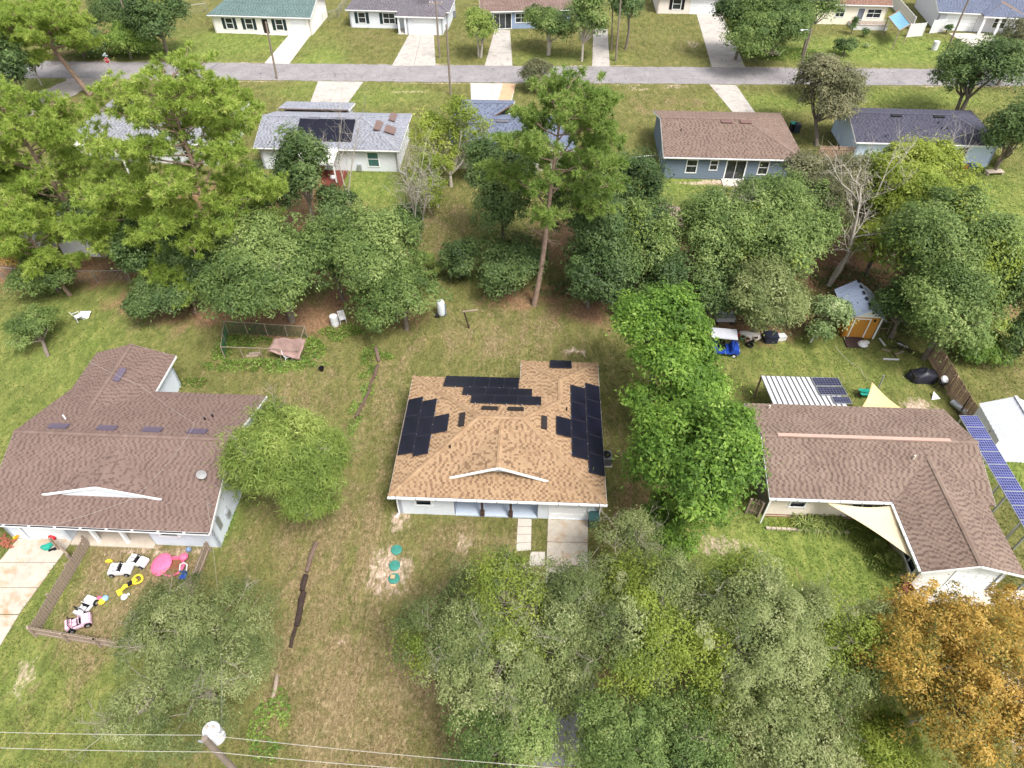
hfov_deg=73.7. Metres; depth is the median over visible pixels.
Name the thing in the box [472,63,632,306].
pine tree
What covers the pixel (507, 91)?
sand patch
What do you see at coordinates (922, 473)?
family house
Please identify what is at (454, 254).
bush
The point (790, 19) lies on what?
oak tree
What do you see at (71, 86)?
side road
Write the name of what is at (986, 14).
family house
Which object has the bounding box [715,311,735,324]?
cargo box
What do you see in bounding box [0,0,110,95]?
pine tree
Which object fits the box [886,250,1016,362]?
oak tree
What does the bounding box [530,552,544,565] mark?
walkway
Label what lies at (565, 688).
oak tree
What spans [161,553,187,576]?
sandbox
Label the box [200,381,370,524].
elm tree
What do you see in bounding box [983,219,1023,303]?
oak tree
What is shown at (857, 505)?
window
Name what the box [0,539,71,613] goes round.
concrete driveway
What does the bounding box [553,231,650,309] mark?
oak tree
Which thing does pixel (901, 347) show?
scrap heap
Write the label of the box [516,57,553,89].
bush
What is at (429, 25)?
garage door
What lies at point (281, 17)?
family house
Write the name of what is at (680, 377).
maple tree
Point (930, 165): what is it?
oak tree
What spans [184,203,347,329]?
oak tree
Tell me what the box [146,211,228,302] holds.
oak tree
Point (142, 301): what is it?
bush
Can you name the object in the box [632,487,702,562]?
maple tree
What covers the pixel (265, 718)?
ground cover
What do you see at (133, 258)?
oak tree
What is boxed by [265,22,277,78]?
utility pole
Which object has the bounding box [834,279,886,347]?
garden shed
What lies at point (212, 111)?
pine tree
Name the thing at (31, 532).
garage door
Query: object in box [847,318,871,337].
door
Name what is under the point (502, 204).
oak tree
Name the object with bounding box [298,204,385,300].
oak tree
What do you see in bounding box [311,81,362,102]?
concrete driveway
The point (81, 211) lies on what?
oak tree
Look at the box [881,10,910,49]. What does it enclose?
carport
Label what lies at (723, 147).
family house
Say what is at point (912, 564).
window
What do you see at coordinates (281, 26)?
window
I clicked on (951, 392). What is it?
picket fence
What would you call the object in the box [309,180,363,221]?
bush
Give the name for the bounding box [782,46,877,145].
oak tree
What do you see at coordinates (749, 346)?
tyre
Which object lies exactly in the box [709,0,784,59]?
oak tree
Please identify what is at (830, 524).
lily clump
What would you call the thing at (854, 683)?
oak tree
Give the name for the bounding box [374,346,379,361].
timber border
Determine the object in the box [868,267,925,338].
oak tree
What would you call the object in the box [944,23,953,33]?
bush
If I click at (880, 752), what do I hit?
oak tree
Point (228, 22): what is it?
window
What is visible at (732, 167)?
sliding door
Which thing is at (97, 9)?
oak tree
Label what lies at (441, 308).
water tank
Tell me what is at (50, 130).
pine tree
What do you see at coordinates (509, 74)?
road
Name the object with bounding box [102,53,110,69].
stop sign
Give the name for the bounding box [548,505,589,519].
garage door
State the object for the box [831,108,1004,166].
family house
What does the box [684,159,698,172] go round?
window
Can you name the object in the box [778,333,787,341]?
cool box
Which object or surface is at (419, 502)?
window
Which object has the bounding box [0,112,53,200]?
pine tree
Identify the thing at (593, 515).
wheelie bin
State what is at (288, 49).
concrete driveway
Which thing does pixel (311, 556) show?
timber border
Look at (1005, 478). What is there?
solar panel array
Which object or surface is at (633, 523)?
oak tree
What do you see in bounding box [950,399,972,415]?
metal culvert
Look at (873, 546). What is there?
cycad
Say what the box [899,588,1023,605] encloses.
patio
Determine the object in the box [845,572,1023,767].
sycamore tree
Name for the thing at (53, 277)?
bush
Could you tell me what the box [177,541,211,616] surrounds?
picket fence
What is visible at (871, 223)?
oak tree
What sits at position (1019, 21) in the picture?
oak tree
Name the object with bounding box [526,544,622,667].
oak tree
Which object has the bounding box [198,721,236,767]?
utility pole
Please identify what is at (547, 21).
oak tree
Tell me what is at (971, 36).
concrete driveway
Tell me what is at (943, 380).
charcoal grill
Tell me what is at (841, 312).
citrus tree
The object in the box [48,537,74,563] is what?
picket fence
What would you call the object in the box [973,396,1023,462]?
garden shed
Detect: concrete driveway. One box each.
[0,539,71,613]
[0,615,18,645]
[265,35,309,63]
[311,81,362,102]
[392,34,435,65]
[470,83,514,99]
[485,29,512,65]
[545,519,587,588]
[592,29,609,66]
[696,14,745,67]
[709,84,754,112]
[949,33,992,45]
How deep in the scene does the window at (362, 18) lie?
103.13 m
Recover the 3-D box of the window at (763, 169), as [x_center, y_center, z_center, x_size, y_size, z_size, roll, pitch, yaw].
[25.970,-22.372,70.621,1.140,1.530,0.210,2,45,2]
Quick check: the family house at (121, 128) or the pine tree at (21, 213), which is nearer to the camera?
the pine tree at (21, 213)
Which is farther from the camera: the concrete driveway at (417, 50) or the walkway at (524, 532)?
the concrete driveway at (417, 50)
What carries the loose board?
on the ground at (376, 552)
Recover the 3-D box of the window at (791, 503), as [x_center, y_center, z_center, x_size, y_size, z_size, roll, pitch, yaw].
[17.325,7.133,41.349,1.110,1.000,0.210,2,45,2]
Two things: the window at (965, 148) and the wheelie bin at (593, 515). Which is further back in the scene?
the window at (965, 148)
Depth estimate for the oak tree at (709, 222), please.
51.70 m
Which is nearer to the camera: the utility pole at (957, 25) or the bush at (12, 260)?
the bush at (12, 260)
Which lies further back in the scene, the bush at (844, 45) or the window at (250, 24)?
the window at (250, 24)
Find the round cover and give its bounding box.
[151,553,171,575]
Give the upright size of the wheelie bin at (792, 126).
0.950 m
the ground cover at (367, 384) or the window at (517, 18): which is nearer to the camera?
the ground cover at (367, 384)
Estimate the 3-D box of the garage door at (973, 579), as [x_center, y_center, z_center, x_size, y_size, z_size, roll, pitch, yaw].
[25.743,10.930,38.188,2.700,2.230,0.190,2,45,2]
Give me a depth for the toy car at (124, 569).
39.41 m
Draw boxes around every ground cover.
[179,376,290,765]
[202,322,364,373]
[346,343,393,434]
[769,518,799,531]
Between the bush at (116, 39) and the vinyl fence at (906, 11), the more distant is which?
the vinyl fence at (906, 11)
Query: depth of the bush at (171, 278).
53.06 m
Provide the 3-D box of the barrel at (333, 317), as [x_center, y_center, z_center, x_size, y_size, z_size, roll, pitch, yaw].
[-14.290,-5.103,54.911,0.666,0.970,0.655,0,45,0]
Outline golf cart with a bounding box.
[709,327,739,357]
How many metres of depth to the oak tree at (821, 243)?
51.49 m
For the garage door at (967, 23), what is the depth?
102.27 m
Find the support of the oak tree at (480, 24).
on the ground at (376, 552)
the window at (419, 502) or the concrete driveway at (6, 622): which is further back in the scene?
the window at (419, 502)
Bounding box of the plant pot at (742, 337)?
[740,334,745,340]
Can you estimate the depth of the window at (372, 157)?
72.06 m
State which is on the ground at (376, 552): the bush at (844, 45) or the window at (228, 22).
the bush at (844, 45)
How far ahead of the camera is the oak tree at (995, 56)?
74.80 m
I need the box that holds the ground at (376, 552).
[0,0,1023,767]
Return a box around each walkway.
[516,518,531,551]
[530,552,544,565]
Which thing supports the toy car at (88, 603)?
on the ground at (376, 552)
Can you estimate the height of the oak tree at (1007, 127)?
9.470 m
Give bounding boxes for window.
[159,534,180,537]
[181,145,191,158]
[221,17,237,28]
[240,18,256,29]
[271,19,287,30]
[354,12,368,23]
[366,152,379,166]
[379,13,397,23]
[414,500,433,506]
[515,13,527,22]
[669,0,684,9]
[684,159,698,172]
[708,160,718,170]
[756,161,770,174]
[787,501,807,507]
[834,8,845,16]
[850,504,888,506]
[865,9,882,17]
[901,541,916,575]
[956,147,969,158]
[991,18,1007,28]
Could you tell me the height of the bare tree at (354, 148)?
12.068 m
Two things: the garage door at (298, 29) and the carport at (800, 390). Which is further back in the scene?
the garage door at (298, 29)
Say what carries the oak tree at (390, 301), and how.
on the ground at (376, 552)
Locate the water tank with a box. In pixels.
[435,299,446,317]
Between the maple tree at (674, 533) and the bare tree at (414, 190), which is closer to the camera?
the maple tree at (674, 533)
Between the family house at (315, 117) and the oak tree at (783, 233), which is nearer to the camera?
the oak tree at (783, 233)
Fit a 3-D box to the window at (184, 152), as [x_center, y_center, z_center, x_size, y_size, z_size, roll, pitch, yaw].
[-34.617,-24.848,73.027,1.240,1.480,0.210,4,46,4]
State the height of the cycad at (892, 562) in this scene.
1.160 m
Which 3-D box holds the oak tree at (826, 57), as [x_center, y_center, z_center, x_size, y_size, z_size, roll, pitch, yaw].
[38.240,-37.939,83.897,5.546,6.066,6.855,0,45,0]
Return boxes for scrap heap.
[889,336,914,357]
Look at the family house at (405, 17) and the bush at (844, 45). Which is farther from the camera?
the family house at (405, 17)
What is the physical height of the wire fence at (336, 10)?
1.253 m
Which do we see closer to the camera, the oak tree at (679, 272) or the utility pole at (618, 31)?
the oak tree at (679, 272)
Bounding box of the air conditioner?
[604,450,611,467]
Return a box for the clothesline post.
[462,309,477,328]
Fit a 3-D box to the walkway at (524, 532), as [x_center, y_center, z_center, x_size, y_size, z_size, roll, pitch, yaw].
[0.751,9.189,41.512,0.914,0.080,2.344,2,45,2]
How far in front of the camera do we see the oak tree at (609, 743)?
27.48 m
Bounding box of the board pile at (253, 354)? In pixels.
[246,352,259,356]
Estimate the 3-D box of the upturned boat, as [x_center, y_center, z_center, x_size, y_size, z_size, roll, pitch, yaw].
[18.820,-3.947,54.090,2.000,0.415,0.960,7,46,7]
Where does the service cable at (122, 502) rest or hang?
attached to the family house at (98, 436)
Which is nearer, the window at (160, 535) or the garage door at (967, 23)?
the window at (160, 535)
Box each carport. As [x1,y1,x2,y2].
[753,375,851,405]
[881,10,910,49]
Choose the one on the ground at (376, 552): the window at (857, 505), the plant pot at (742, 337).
the plant pot at (742, 337)
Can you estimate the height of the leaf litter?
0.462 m
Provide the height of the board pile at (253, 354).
0.120 m
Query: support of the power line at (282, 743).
attached to the utility pole at (215, 730)
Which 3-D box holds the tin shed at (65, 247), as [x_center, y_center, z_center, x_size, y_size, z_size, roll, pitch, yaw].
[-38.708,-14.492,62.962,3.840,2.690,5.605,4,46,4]
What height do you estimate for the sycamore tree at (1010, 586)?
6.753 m
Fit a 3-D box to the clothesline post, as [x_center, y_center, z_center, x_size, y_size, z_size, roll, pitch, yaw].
[-3.299,-5.160,54.360,1.215,1.855,0.187,-2,45,-2]
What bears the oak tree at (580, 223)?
on the ground at (376, 552)
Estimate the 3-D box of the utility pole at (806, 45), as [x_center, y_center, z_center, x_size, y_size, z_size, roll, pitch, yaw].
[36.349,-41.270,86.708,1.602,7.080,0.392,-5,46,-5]
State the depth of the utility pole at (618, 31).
92.08 m
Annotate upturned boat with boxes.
[737,331,761,339]
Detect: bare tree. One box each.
[319,69,374,202]
[379,119,446,239]
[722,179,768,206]
[817,120,944,286]
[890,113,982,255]
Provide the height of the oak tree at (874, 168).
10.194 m
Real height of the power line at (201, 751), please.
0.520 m
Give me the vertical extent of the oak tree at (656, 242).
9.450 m
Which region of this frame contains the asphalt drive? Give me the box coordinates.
[534,661,594,765]
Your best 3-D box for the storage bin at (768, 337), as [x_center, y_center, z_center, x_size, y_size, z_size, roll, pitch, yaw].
[20.330,-3.677,53.709,1.080,0.680,0.920,0,45,0]
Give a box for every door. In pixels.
[17,528,69,540]
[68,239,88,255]
[260,18,270,33]
[289,19,307,34]
[412,18,436,34]
[493,13,511,28]
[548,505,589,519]
[689,0,717,13]
[723,160,747,179]
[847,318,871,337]
[856,8,865,20]
[941,570,1004,590]
[944,14,979,31]
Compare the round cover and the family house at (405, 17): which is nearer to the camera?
the round cover
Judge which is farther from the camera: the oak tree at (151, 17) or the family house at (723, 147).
the oak tree at (151, 17)
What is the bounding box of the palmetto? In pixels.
[409,250,443,276]
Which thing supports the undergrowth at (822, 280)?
on the ground at (376, 552)
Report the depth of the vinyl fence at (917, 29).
100.82 m
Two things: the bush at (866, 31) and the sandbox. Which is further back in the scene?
the bush at (866, 31)
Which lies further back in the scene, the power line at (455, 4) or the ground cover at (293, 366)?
the power line at (455, 4)
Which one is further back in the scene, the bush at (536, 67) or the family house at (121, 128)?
the bush at (536, 67)
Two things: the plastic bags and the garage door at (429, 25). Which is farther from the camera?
the garage door at (429, 25)
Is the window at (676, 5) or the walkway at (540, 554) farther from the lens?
the window at (676, 5)
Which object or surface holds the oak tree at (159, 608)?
on the ground at (376, 552)
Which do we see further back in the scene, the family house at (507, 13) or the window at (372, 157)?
the family house at (507, 13)
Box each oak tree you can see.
[0,32,41,85]
[0,77,31,118]
[0,169,62,236]
[0,296,68,356]
[22,53,47,84]
[56,170,145,247]
[65,562,292,767]
[83,0,132,46]
[99,207,188,283]
[115,0,195,54]
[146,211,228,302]
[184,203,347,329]
[209,157,303,219]
[263,117,345,220]
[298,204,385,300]
[321,191,435,304]
[335,257,453,338]
[371,534,590,744]
[394,92,495,186]
[400,147,458,215]
[427,655,573,767]
[439,130,542,240]
[456,2,502,57]
[518,0,577,55]
[520,646,616,729]
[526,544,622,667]
[529,146,689,268]
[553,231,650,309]
[553,530,758,703]
[558,0,614,61]
[558,669,744,767]
[587,496,671,572]
[594,193,685,292]
[604,0,650,49]
[634,241,704,293]
[635,520,841,742]
[666,178,773,280]
[680,656,868,767]
[685,254,752,325]
[703,164,828,277]
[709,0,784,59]
[716,0,817,63]
[716,253,830,342]
[725,163,852,249]
[751,203,850,279]
[772,557,918,742]
[774,136,881,227]
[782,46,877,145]
[799,51,843,100]
[800,0,847,54]
[840,144,913,235]
[840,696,942,767]
[841,181,927,276]
[860,175,1023,301]
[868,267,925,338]
[869,129,1004,256]
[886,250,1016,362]
[922,32,1023,109]
[965,207,1023,237]
[966,240,1023,324]
[972,85,1023,173]
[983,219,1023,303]
[989,8,1023,85]
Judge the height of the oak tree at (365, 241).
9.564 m
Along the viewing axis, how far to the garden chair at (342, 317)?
55.21 m
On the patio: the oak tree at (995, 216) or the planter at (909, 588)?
the planter at (909, 588)
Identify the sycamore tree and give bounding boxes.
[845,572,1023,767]
[982,572,1023,652]
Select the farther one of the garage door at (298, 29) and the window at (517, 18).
the window at (517, 18)
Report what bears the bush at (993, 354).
on the ground at (376, 552)
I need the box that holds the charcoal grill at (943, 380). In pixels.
[934,375,948,391]
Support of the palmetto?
on the ground at (376, 552)
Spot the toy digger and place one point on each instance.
(133, 581)
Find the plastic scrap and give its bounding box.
[932,392,939,399]
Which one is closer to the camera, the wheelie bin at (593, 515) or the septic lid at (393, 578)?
the septic lid at (393, 578)
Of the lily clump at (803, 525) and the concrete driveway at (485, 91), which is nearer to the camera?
the lily clump at (803, 525)
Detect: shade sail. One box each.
[827,503,912,558]
[862,382,899,407]
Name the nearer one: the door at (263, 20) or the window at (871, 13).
the door at (263, 20)
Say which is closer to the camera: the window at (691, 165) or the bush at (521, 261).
the bush at (521, 261)
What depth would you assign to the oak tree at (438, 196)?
64.42 m
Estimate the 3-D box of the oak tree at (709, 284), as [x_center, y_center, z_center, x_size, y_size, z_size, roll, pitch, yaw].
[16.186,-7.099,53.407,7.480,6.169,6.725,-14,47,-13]
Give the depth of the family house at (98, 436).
40.84 m
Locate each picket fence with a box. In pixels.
[26,535,159,652]
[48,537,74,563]
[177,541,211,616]
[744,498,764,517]
[818,146,855,161]
[928,342,990,432]
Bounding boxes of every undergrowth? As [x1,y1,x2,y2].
[64,45,818,61]
[180,264,926,339]
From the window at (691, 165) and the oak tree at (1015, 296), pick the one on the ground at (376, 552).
the oak tree at (1015, 296)
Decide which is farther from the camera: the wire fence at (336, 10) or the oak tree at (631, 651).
the wire fence at (336, 10)
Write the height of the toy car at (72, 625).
0.795 m
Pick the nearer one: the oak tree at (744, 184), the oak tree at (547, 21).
the oak tree at (744, 184)
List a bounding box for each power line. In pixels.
[0,732,553,767]
[9,748,393,767]
[199,0,820,5]
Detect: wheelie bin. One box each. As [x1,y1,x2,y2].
[588,511,599,527]
[789,121,795,131]
[793,122,801,132]
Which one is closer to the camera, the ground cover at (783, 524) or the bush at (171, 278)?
the ground cover at (783, 524)
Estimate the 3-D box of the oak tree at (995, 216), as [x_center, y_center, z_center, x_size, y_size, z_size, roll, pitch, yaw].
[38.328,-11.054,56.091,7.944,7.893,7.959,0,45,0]
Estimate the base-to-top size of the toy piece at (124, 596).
0.200 m
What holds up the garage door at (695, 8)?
in the family house at (677, 7)
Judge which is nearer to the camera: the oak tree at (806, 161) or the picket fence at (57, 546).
the picket fence at (57, 546)
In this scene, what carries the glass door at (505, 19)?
in the family house at (507, 13)
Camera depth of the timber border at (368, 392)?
49.70 m
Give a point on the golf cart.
(732, 349)
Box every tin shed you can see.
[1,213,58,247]
[59,227,100,256]
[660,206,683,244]
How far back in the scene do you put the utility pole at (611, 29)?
95.58 m
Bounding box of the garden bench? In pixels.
[984,169,1004,175]
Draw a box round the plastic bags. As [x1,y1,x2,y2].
[858,340,869,347]
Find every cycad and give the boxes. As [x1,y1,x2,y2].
[855,534,894,560]
[865,549,907,586]
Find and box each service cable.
[52,433,189,525]
[207,504,221,680]
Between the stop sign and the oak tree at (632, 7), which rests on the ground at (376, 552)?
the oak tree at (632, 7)
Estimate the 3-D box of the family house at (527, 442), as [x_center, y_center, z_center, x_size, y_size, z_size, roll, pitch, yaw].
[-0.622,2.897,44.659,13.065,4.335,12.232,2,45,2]
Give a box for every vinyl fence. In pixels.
[892,0,916,25]
[907,22,927,36]
[929,18,947,32]
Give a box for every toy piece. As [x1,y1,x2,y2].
[98,598,104,604]
[120,593,129,599]
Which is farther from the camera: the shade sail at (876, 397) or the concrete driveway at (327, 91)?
the concrete driveway at (327, 91)
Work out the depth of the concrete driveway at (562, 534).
41.21 m
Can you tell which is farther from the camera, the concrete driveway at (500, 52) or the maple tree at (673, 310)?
the concrete driveway at (500, 52)
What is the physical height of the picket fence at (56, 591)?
1.050 m
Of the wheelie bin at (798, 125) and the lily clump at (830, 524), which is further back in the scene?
the wheelie bin at (798, 125)
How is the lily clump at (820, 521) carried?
on the ground at (376, 552)
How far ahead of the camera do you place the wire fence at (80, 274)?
58.81 m
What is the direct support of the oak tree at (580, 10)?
on the ground at (376, 552)
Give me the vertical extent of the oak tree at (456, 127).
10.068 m
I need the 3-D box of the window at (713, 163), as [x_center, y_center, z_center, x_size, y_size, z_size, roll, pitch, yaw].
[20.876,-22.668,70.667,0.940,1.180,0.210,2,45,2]
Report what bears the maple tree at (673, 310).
on the ground at (376, 552)
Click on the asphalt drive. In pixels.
(573, 727)
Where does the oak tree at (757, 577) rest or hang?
on the ground at (376, 552)
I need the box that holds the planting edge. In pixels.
[765,526,848,533]
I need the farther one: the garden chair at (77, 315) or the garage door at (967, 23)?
the garage door at (967, 23)
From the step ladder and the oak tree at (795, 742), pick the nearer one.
the oak tree at (795, 742)
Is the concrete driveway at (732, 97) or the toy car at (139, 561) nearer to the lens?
the toy car at (139, 561)
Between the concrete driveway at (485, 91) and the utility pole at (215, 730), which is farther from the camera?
the concrete driveway at (485, 91)
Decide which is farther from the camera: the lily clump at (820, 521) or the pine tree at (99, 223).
the pine tree at (99, 223)
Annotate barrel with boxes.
[329,313,338,326]
[931,40,939,50]
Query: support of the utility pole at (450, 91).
on the ground at (376, 552)
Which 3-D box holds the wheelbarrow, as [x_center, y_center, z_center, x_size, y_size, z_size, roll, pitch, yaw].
[25.447,0.741,49.445,1.627,0.553,0.640,0,45,0]
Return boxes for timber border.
[271,675,278,698]
[289,574,308,647]
[305,541,317,572]
[354,364,378,417]
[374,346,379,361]
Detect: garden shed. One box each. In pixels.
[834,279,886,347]
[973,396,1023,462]
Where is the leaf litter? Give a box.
[712,309,837,337]
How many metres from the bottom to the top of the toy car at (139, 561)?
0.676 m
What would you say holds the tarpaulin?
hanging from the garden pen
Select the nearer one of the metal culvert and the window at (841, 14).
the metal culvert
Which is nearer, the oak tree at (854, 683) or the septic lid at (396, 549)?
the oak tree at (854, 683)
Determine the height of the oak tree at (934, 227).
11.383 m
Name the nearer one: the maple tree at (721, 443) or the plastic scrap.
the maple tree at (721, 443)
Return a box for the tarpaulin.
[268,337,305,358]
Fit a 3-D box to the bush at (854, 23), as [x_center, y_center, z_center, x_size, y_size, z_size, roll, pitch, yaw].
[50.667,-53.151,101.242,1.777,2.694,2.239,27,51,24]
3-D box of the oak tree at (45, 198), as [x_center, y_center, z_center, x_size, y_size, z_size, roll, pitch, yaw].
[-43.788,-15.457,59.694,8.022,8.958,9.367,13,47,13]
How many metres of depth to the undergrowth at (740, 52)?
96.32 m
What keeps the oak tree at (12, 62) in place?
on the ground at (376, 552)
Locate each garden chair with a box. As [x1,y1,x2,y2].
[69,311,84,321]
[337,310,346,324]
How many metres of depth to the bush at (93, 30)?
92.62 m
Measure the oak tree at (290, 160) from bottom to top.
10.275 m
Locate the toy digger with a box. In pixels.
[116,574,143,595]
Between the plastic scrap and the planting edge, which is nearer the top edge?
the plastic scrap
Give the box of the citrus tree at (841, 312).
[804,292,861,342]
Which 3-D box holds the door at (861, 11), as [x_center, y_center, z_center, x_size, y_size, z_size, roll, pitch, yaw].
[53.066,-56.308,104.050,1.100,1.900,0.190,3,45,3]
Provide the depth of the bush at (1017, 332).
49.88 m
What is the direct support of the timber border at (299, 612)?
on the ground at (376, 552)
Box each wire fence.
[0,267,130,282]
[322,0,345,19]
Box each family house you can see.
[0,343,266,548]
[74,98,249,172]
[206,0,327,35]
[253,101,411,186]
[345,0,454,34]
[387,360,607,519]
[448,99,574,171]
[479,0,572,28]
[653,0,717,13]
[653,110,799,186]
[744,403,1023,590]
[812,0,892,30]
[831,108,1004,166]
[914,0,1023,34]
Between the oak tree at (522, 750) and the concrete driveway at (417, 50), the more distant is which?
the concrete driveway at (417, 50)
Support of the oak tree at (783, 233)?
on the ground at (376, 552)
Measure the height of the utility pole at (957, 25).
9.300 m
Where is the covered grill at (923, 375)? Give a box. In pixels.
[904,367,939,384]
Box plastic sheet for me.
[79,311,90,318]
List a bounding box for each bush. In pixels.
[0,237,38,269]
[3,246,78,298]
[45,23,118,58]
[102,19,160,58]
[117,269,202,329]
[146,250,220,313]
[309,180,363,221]
[392,196,432,233]
[437,236,481,278]
[460,224,554,304]
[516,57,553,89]
[832,35,860,54]
[847,15,860,33]
[858,27,870,36]
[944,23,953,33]
[954,328,1023,369]
[995,304,1023,365]
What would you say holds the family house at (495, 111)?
on the ground at (376, 552)
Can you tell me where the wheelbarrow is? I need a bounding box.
[852,388,869,398]
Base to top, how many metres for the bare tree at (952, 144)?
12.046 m
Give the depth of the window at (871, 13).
103.81 m
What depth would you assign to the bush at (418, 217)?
62.09 m
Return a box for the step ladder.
[877,318,893,333]
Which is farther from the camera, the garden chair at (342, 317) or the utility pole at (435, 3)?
the utility pole at (435, 3)
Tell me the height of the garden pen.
1.250 m
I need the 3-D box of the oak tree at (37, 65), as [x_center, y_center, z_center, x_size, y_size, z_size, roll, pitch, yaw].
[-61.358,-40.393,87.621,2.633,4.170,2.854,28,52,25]
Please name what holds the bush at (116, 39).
on the ground at (376, 552)
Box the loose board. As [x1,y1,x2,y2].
[883,358,898,359]
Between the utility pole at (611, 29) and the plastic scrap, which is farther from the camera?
the utility pole at (611, 29)
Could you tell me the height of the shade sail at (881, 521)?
0.224 m
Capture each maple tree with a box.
[593,385,782,536]
[602,277,723,394]
[608,330,752,413]
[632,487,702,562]
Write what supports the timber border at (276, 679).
on the ground at (376, 552)
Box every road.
[0,78,101,115]
[4,61,1023,85]
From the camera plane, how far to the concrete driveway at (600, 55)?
97.44 m
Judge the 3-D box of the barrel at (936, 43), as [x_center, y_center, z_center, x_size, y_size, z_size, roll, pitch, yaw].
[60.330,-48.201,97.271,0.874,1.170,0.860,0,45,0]
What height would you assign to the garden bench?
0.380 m
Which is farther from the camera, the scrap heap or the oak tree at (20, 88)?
the oak tree at (20, 88)
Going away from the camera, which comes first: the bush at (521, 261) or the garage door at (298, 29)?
the bush at (521, 261)
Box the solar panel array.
[958,415,1023,589]
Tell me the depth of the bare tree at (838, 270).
54.35 m
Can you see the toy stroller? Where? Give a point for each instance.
(182, 576)
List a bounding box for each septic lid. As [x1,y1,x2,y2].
[388,573,399,586]
[389,560,399,570]
[391,545,401,554]
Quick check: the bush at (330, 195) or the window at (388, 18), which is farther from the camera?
the window at (388, 18)
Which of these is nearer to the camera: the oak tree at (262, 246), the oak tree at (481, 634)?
the oak tree at (481, 634)
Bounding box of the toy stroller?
[178,562,187,579]
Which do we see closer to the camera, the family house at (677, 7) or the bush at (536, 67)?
the bush at (536, 67)
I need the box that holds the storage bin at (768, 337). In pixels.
[762,330,779,343]
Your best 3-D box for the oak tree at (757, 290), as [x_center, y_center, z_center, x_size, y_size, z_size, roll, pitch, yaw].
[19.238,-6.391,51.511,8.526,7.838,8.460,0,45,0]
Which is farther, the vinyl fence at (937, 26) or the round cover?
the vinyl fence at (937, 26)
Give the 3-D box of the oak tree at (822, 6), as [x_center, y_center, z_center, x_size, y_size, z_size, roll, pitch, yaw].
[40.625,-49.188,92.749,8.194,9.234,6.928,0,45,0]
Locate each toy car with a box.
[65,612,91,633]
[73,595,98,616]
[107,561,133,577]
[126,553,149,569]
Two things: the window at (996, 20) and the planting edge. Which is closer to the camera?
the planting edge
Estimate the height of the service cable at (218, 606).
4.710 m
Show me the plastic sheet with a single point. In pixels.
(85, 314)
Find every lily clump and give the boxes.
[787,512,825,537]
[799,514,854,538]
[812,514,861,542]
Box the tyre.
[746,342,753,347]
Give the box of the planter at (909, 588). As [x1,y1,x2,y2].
[900,582,913,594]
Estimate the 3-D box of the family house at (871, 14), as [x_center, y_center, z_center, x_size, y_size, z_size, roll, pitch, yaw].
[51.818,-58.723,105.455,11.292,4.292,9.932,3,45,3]
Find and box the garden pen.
[220,321,307,360]
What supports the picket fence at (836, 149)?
on the ground at (376, 552)
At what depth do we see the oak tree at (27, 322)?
51.76 m
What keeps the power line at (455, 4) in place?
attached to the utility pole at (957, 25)
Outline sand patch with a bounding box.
[498,83,515,99]
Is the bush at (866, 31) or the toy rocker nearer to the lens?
the toy rocker
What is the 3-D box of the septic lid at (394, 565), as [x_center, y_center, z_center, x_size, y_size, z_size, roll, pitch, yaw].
[-6.870,10.630,39.990,0.660,0.125,0.660,0,45,0]
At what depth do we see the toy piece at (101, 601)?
38.29 m
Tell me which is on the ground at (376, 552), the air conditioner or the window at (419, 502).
the air conditioner
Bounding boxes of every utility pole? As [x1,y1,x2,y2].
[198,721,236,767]
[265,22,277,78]
[429,0,442,57]
[445,24,451,94]
[610,7,612,49]
[615,0,620,60]
[795,29,811,84]
[947,0,968,48]
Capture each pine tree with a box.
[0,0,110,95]
[0,73,119,258]
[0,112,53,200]
[0,189,90,295]
[60,158,194,282]
[71,39,289,267]
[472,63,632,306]
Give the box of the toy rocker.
[40,542,52,549]
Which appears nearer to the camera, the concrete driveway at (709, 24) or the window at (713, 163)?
the window at (713, 163)

